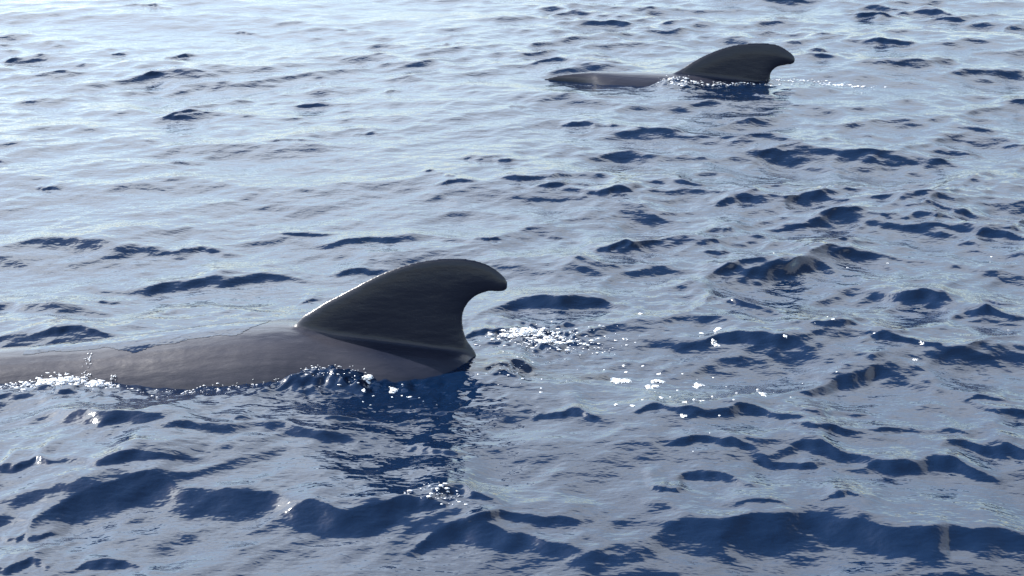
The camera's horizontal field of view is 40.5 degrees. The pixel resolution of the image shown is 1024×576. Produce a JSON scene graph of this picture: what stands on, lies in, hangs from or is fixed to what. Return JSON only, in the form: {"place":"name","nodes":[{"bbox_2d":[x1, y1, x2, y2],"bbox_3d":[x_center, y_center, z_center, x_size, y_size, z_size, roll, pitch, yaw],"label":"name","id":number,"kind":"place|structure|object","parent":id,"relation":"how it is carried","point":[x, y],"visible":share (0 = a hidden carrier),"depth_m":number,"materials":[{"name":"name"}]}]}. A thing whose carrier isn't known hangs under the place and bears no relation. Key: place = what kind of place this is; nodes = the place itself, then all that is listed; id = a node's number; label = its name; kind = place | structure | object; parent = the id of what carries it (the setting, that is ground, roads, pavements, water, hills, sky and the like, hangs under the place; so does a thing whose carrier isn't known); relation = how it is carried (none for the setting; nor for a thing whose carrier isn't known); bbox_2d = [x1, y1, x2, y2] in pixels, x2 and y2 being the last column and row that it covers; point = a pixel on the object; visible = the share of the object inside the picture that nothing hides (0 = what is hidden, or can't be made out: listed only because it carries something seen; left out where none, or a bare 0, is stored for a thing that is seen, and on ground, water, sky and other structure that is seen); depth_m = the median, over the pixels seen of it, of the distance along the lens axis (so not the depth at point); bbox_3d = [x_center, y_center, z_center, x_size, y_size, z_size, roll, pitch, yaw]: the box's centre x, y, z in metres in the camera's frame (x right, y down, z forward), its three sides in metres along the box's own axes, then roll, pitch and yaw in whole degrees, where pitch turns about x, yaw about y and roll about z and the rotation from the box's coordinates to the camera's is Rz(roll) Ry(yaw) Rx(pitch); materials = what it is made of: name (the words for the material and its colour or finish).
{"place":"outdoors","nodes":[
{"label":"outdoors","id":0,"kind":"place"},
{"bbox_2d":[0,0,1023,575],"bbox_3d":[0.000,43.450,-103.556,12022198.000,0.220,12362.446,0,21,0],"label":"sea","id":1,"kind":"structure","parent":0,"point":[170,164],"depth_m":8.51,"materials":[{"name":"blue liquid"}]},
{"bbox_2d":[0,258,506,389],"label":"pilot whale","id":2,"kind":"object","parent":1,"relation":"on","point":[403,323],"visible":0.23,"depth_m":7.11},
{"bbox_2d":[23,320,270,353],"bbox_3d":[-1.915,0.493,7.704,1.268,0.896,0.949,0,21,0],"label":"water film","id":3,"kind":"object","parent":2,"relation":"on","point":[135,343],"visible":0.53,"depth_m":7.23,"materials":[{"name":"blue"}]},
{"bbox_2d":[363,374,373,383],"bbox_3d":[-0.730,0.461,7.010,0.059,0.035,0.077,7,22,18],"label":"foam patch","id":4,"kind":"object","parent":1,"relation":"on","point":[369,376],"visible":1,"depth_m":7.01,"materials":[{"name":"white liquid"}]},
{"bbox_2d":[0,75,871,504],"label":"splash spray","id":5,"kind":"object","parent":1,"relation":"on","point":[106,385],"visible":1,"depth_m":7.41,"materials":[{"name":"white liquid"}]},
{"bbox_2d":[610,378,630,383],"bbox_3d":[0.554,0.472,7.044,0.129,0.014,0.086,0,21,0],"label":"foam patch","id":6,"kind":"object","parent":1,"relation":"on","point":[613,380],"visible":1,"depth_m":7.04,"materials":[{"name":"white liquid"}]},
{"bbox_2d":[645,385,660,388],"bbox_3d":[0.704,0.497,6.952,0.101,0.017,0.065,0,21,0],"label":"foam patch","id":7,"kind":"object","parent":1,"relation":"on","point":[653,386],"visible":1,"depth_m":6.95,"materials":[{"name":"white liquid"}]},
{"bbox_2d":[651,379,664,382],"bbox_3d":[0.741,0.473,7.030,0.090,0.014,0.053,0,21,0],"label":"foam patch","id":8,"kind":"object","parent":1,"relation":"on","point":[660,381],"visible":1,"depth_m":7.03,"materials":[{"name":"white liquid"}]},
{"bbox_2d":[545,43,794,86],"bbox_3d":[2.276,-1.751,13.481,4.072,1.262,1.484,0,21,0],"label":"pilot whale","id":9,"kind":"object","parent":1,"relation":"in","point":[754,62],"visible":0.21,"depth_m":13.29},
{"bbox_2d":[362,256,992,451],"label":"foam flecks","id":10,"kind":"object","parent":1,"relation":"on","point":[762,393],"visible":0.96,"depth_m":6.91,"materials":[{"name":"white liquid"}]},
{"bbox_2d":[693,383,704,387],"bbox_3d":[0.940,0.494,7.015,0.084,0.015,0.062,-17,27,-38],"label":"foam patch","id":11,"kind":"object","parent":1,"relation":"on","point":[699,385],"visible":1,"depth_m":7.01,"materials":[{"name":"white liquid"}]}
]}

